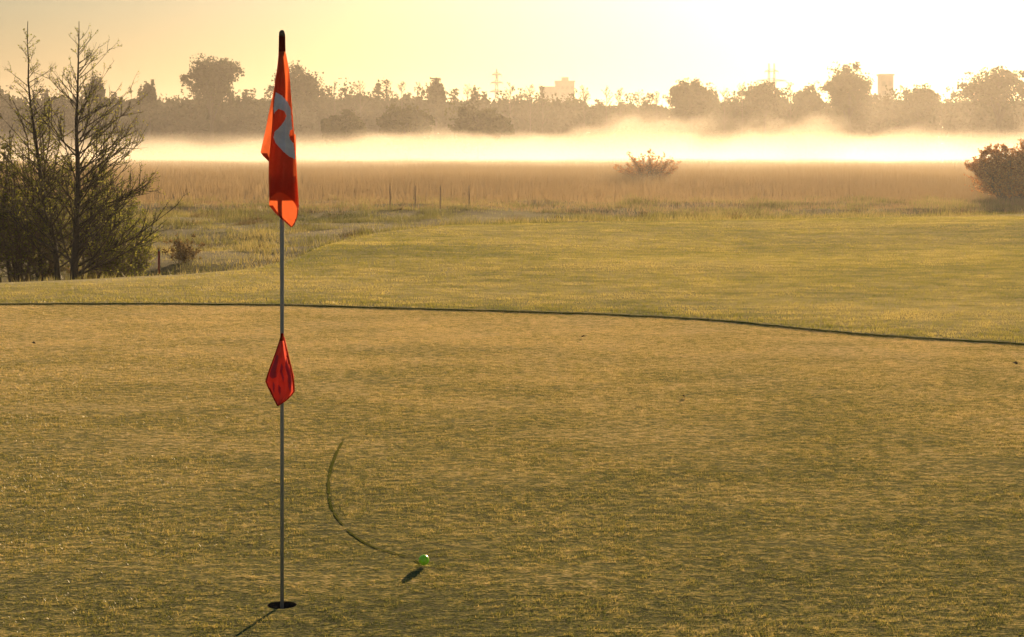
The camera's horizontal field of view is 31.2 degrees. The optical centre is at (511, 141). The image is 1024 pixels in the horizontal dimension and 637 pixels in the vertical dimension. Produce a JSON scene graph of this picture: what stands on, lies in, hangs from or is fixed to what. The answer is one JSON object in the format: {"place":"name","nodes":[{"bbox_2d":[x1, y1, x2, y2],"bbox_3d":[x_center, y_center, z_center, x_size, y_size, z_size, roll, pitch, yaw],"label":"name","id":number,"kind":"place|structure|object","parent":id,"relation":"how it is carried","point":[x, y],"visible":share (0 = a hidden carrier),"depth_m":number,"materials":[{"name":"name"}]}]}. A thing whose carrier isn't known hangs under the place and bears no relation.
{"place":"outdoors","nodes":[
{"label":"outdoors","id":0,"kind":"place"},
{"bbox_2d":[0,148,1023,344],"bbox_3d":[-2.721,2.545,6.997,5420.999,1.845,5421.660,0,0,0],"label":"ground","id":1,"kind":"structure","parent":0,"point":[209,254],"depth_m":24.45,"materials":[{"name":"green plant"}]},
{"bbox_2d":[0,130,41,282],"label":"thicket shrub","id":2,"kind":"object","parent":1,"relation":"on","point":[2,164],"visible":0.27,"depth_m":40.98,"materials":[{"name":"green plant"}]},
{"bbox_2d":[0,100,67,280],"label":"alder tree","id":3,"kind":"object","parent":1,"relation":"on","point":[33,201],"visible":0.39,"depth_m":40.47,"materials":[{"name":"green plant"}]},
{"bbox_2d":[0,133,69,281],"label":"thicket shrub","id":4,"kind":"object","parent":1,"relation":"on","point":[19,271],"visible":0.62,"depth_m":39.89,"materials":[{"name":"green plant"}]},
{"bbox_2d":[15,98,86,276],"bbox_3d":[-10.851,1.112,43.108,2.342,4.285,2.391,0,0,27],"label":"thicket shrub","id":5,"kind":"object","parent":1,"relation":"on","point":[47,143],"visible":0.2,"depth_m":43.01,"materials":[{"name":"green plant"}]},
{"bbox_2d":[0,22,121,279],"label":"alder tree","id":6,"kind":"object","parent":1,"relation":"on","point":[57,267],"visible":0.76,"depth_m":38.88,"materials":[{"name":"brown plant"}]},
{"bbox_2d":[51,127,135,278],"bbox_3d":[-9.570,1.463,41.991,2.250,3.706,2.332,0,0,-22],"label":"thicket shrub","id":7,"kind":"object","parent":1,"relation":"on","point":[70,238],"visible":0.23,"depth_m":41.96,"materials":[{"name":"green plant"}]},
{"bbox_2d":[0,25,189,279],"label":"alder tree","id":8,"kind":"object","parent":1,"relation":"on","point":[77,245],"visible":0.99,"depth_m":37.91,"materials":[{"name":"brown plant"}]},
{"bbox_2d":[83,74,108,155],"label":"broadleaf tree","id":9,"kind":"object","parent":1,"relation":"on","point":[99,92],"visible":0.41,"depth_m":389.26,"materials":[{"name":"plant"}]},
{"bbox_2d":[68,190,156,278],"bbox_3d":[-8.527,2.201,39.653,1.619,2.345,1.753,0,0,41],"label":"thicket shrub","id":10,"kind":"object","parent":1,"relation":"on","point":[113,264],"visible":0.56,"depth_m":39.42,"materials":[{"name":"green plant"}]},
{"bbox_2d":[104,207,170,276],"bbox_3d":[-8.404,2.413,41.080,1.487,1.898,1.297,0,0,-40],"label":"thicket shrub","id":11,"kind":"object","parent":1,"relation":"on","point":[146,256],"visible":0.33,"depth_m":41.00,"materials":[{"name":"green plant"}]},
{"bbox_2d":[140,79,156,156],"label":"broadleaf tree","id":12,"kind":"object","parent":1,"relation":"on","point":[149,107],"visible":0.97,"depth_m":389.44,"materials":[{"name":"green plant"}]},
{"bbox_2d":[158,250,159,273],"bbox_3d":[-6.935,2.359,36.000,0.050,0.475,0.050,0,0,-22],"label":"marker stake","id":13,"kind":"object","parent":1,"relation":"on","point":[158,261],"visible":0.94,"depth_m":35.98,"materials":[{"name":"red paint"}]},
{"bbox_2d":[157,230,204,263],"bbox_3d":[-8.286,2.670,45.997,1.229,0.918,0.897,0,0,0],"label":"bramble bush","id":14,"kind":"object","parent":1,"relation":"on","point":[183,254],"visible":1,"depth_m":45.92,"materials":[{"name":"brown plant"}]},
{"bbox_2d":[180,53,244,156],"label":"broadleaf tree","id":15,"kind":"object","parent":1,"relation":"on","point":[208,77],"visible":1,"depth_m":390.44,"materials":[{"name":"plant"}]},
{"bbox_2d":[267,60,324,156],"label":"broadleaf tree","id":16,"kind":"object","parent":1,"relation":"on","point":[305,90],"visible":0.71,"depth_m":390.67,"materials":[{"name":"plant"}]},
{"bbox_2d":[322,81,343,156],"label":"slim birch","id":17,"kind":"object","parent":1,"relation":"on","point":[330,109],"visible":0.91,"depth_m":385.90,"materials":[{"name":"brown plant"}]},
{"bbox_2d":[320,109,367,158],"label":"willow shrub","id":18,"kind":"object","parent":1,"relation":"on","point":[345,132],"visible":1,"depth_m":326.54,"materials":[{"name":"green plant"}]},
{"bbox_2d":[349,80,370,156],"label":"slim birch","id":19,"kind":"object","parent":1,"relation":"on","point":[360,105],"visible":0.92,"depth_m":385.94,"materials":[{"name":"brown plant"}]},
{"bbox_2d":[376,80,393,156],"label":"slim birch","id":20,"kind":"object","parent":1,"relation":"on","point":[388,81],"visible":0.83,"depth_m":385.97,"materials":[{"name":"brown plant"}]},
{"bbox_2d":[394,81,411,156],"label":"slim birch","id":21,"kind":"object","parent":1,"relation":"on","point":[401,88],"visible":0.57,"depth_m":385.88,"materials":[{"name":"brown plant"}]},
{"bbox_2d":[375,103,434,158],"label":"willow shrub","id":22,"kind":"object","parent":1,"relation":"on","point":[409,127],"visible":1,"depth_m":325.54,"materials":[{"name":"green plant"}]},
{"bbox_2d":[425,77,445,156],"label":"broadleaf tree","id":23,"kind":"object","parent":1,"relation":"on","point":[436,100],"visible":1,"depth_m":389.19,"materials":[{"name":"green plant"}]},
{"bbox_2d":[460,85,479,156],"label":"slim birch","id":24,"kind":"object","parent":1,"relation":"on","point":[467,93],"visible":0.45,"depth_m":385.96,"materials":[{"name":"brown plant"}]},
{"bbox_2d":[444,100,514,158],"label":"willow shrub","id":25,"kind":"object","parent":1,"relation":"on","point":[472,127],"visible":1,"depth_m":325.60,"materials":[{"name":"green plant"}]},
{"bbox_2d":[490,69,503,100],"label":"electricity pylon","id":26,"kind":"object","parent":1,"relation":"on","point":[497,82],"visible":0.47,"depth_m":699.78,"materials":[{"name":"metal"}]},
{"bbox_2d":[499,82,519,156],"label":"slim birch","id":27,"kind":"object","parent":1,"relation":"on","point":[510,104],"visible":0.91,"depth_m":385.89,"materials":[{"name":"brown plant"}]},
{"bbox_2d":[0,304,1023,636],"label":"putting green","id":28,"kind":"object","parent":1,"relation":"on","point":[478,542],"visible":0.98,"depth_m":9.16,"materials":[{"name":"green plant"}]},
{"bbox_2d":[267,601,296,608],"bbox_3d":[-0.853,1.785,6.800,0.108,0.130,0.108,0,0,0],"label":"golf hole","id":29,"kind":"object","parent":28,"relation":"in","point":[287,604],"visible":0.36,"depth_m":6.85,"materials":[{"name":"black plastic"}]},
{"bbox_2d":[261,30,298,608],"bbox_3d":[-0.862,0.703,6.784,0.145,2.235,0.089,0,0,0],"label":"golf flagstick","id":30,"kind":"object","parent":29,"relation":"in","point":[278,150],"visible":1,"depth_m":6.78,"materials":[{"name":"red fabric"}]},
{"bbox_2d":[327,439,419,563],"bbox_3d":[-0.794,1.718,8.994,0.265,0.004,3.226,0,0,-11],"label":"dew trail","id":31,"kind":"object","parent":28,"relation":"on","point":[328,483],"visible":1,"depth_m":8.78,"materials":[{"name":"green plant"}]},
{"bbox_2d":[419,555,428,564],"bbox_3d":[-0.356,1.694,7.418,0.043,0.043,0.043,0,0,0],"label":"golf ball","id":32,"kind":"object","parent":28,"relation":"on","point":[423,559],"visible":1,"depth_m":7.40,"materials":[{"name":"green plastic"}]},
{"bbox_2d":[0,78,1023,156],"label":"distant woodland","id":33,"kind":"object","parent":1,"relation":"on","point":[884,127],"visible":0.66,"depth_m":397.81,"materials":[{"name":"plant"}]},
{"bbox_2d":[0,157,1023,216],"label":"reed bed","id":34,"kind":"object","parent":1,"relation":"on","point":[532,179],"visible":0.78,"depth_m":117.66,"materials":[{"name":"beige plant"}]},
{"bbox_2d":[1,192,1023,281],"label":"rough grass","id":35,"kind":"structure","parent":1,"relation":"on","point":[234,215],"depth_m":73.08,"materials":[{"name":"plant"}]},
{"bbox_2d":[517,84,539,156],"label":"slim birch","id":36,"kind":"object","parent":1,"relation":"on","point":[530,112],"visible":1,"depth_m":385.94,"materials":[{"name":"brown plant"}]},
{"bbox_2d":[532,86,553,156],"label":"slim birch","id":37,"kind":"object","parent":1,"relation":"on","point":[542,91],"visible":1,"depth_m":385.96,"materials":[{"name":"brown plant"}]},
{"bbox_2d":[574,85,591,156],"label":"slim birch","id":38,"kind":"object","parent":1,"relation":"on","point":[585,97],"visible":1,"depth_m":385.92,"materials":[{"name":"brown plant"}]},
{"bbox_2d":[595,86,617,156],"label":"slim birch","id":39,"kind":"object","parent":1,"relation":"on","point":[606,107],"visible":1,"depth_m":385.91,"materials":[{"name":"brown plant"}]},
{"bbox_2d":[611,88,629,156],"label":"slim birch","id":40,"kind":"object","parent":1,"relation":"on","point":[620,95],"visible":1,"depth_m":385.93,"materials":[{"name":"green plant"}]},
{"bbox_2d":[630,90,650,155],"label":"slim birch","id":41,"kind":"object","parent":1,"relation":"on","point":[638,122],"visible":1,"depth_m":385.95,"materials":[{"name":"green plant"}]},
{"bbox_2d":[613,149,680,183],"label":"marsh bush","id":42,"kind":"object","parent":1,"relation":"on","point":[657,168],"visible":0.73,"depth_m":131.80,"materials":[{"name":"red plant"}]},
{"bbox_2d":[647,92,667,155],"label":"slim birch","id":43,"kind":"object","parent":1,"relation":"on","point":[656,96],"visible":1,"depth_m":385.99,"materials":[{"name":"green plant"}]},
{"bbox_2d":[667,77,719,156],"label":"broadleaf tree","id":44,"kind":"object","parent":1,"relation":"on","point":[686,98],"visible":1,"depth_m":386.67,"materials":[{"name":"green plant"}]},
{"bbox_2d":[714,88,735,156],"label":"slim birch","id":45,"kind":"object","parent":1,"relation":"on","point":[724,118],"visible":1,"depth_m":385.93,"materials":[{"name":"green plant"}]},
{"bbox_2d":[729,82,753,156],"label":"slim birch","id":46,"kind":"object","parent":1,"relation":"on","point":[742,109],"visible":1,"depth_m":385.93,"materials":[{"name":"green plant"}]},
{"bbox_2d":[740,80,786,156],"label":"broadleaf tree","id":47,"kind":"object","parent":1,"relation":"on","point":[764,98],"visible":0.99,"depth_m":388.14,"materials":[{"name":"green plant"}]},
{"bbox_2d":[757,63,785,87],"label":"electricity pylon","id":48,"kind":"object","parent":1,"relation":"on","point":[774,77],"visible":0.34,"depth_m":699.79,"materials":[{"name":"metal"}]},
{"bbox_2d":[780,81,800,156],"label":"slim birch","id":49,"kind":"object","parent":1,"relation":"on","point":[790,95],"visible":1,"depth_m":385.97,"materials":[{"name":"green plant"}]},
{"bbox_2d":[792,83,821,156],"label":"broadleaf tree","id":50,"kind":"object","parent":1,"relation":"on","point":[808,105],"visible":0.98,"depth_m":390.94,"materials":[{"name":"plant"}]},
{"bbox_2d":[820,61,876,156],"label":"broadleaf tree","id":51,"kind":"object","parent":1,"relation":"on","point":[847,87],"visible":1,"depth_m":386.16,"materials":[{"name":"plant"}]},
{"bbox_2d":[898,83,941,156],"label":"broadleaf tree","id":52,"kind":"object","parent":1,"relation":"on","point":[920,105],"visible":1,"depth_m":388.49,"materials":[{"name":"green plant"}]},
{"bbox_2d":[957,65,1023,150],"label":"broadleaf tree","id":53,"kind":"object","parent":1,"relation":"on","point":[997,83],"visible":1,"depth_m":377.18,"materials":[{"name":"plant"}]},
{"bbox_2d":[963,138,1023,200],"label":"hedge bush","id":54,"kind":"object","parent":1,"relation":"on","point":[997,174],"visible":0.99,"depth_m":99.28,"materials":[{"name":"green plant"}]},
{"bbox_2d":[0,0,1023,143],"label":"sky","id":55,"kind":"structure","parent":0,"point":[633,46],"materials":[{"name":"yellow"}]},
{"bbox_2d":[1,215,1023,296],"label":"fairway grass","id":56,"kind":"structure","parent":0,"point":[1013,218],"depth_m":30.73,"materials":[{"name":"green plant"}]},
{"bbox_2d":[539,86,558,101],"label":"apartment block","id":57,"kind":"structure","parent":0,"point":[550,90],"depth_m":790.00,"materials":[{"name":"concrete"}]},
{"bbox_2d":[554,77,574,101],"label":"tower block","id":58,"kind":"structure","parent":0,"point":[565,85],"depth_m":800.00,"materials":[{"name":"concrete"}]},
{"bbox_2d":[876,74,894,101],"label":"water tower block","id":59,"kind":"structure","parent":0,"point":[885,79],"depth_m":560.00,"materials":[{"name":"concrete"}]}
]}

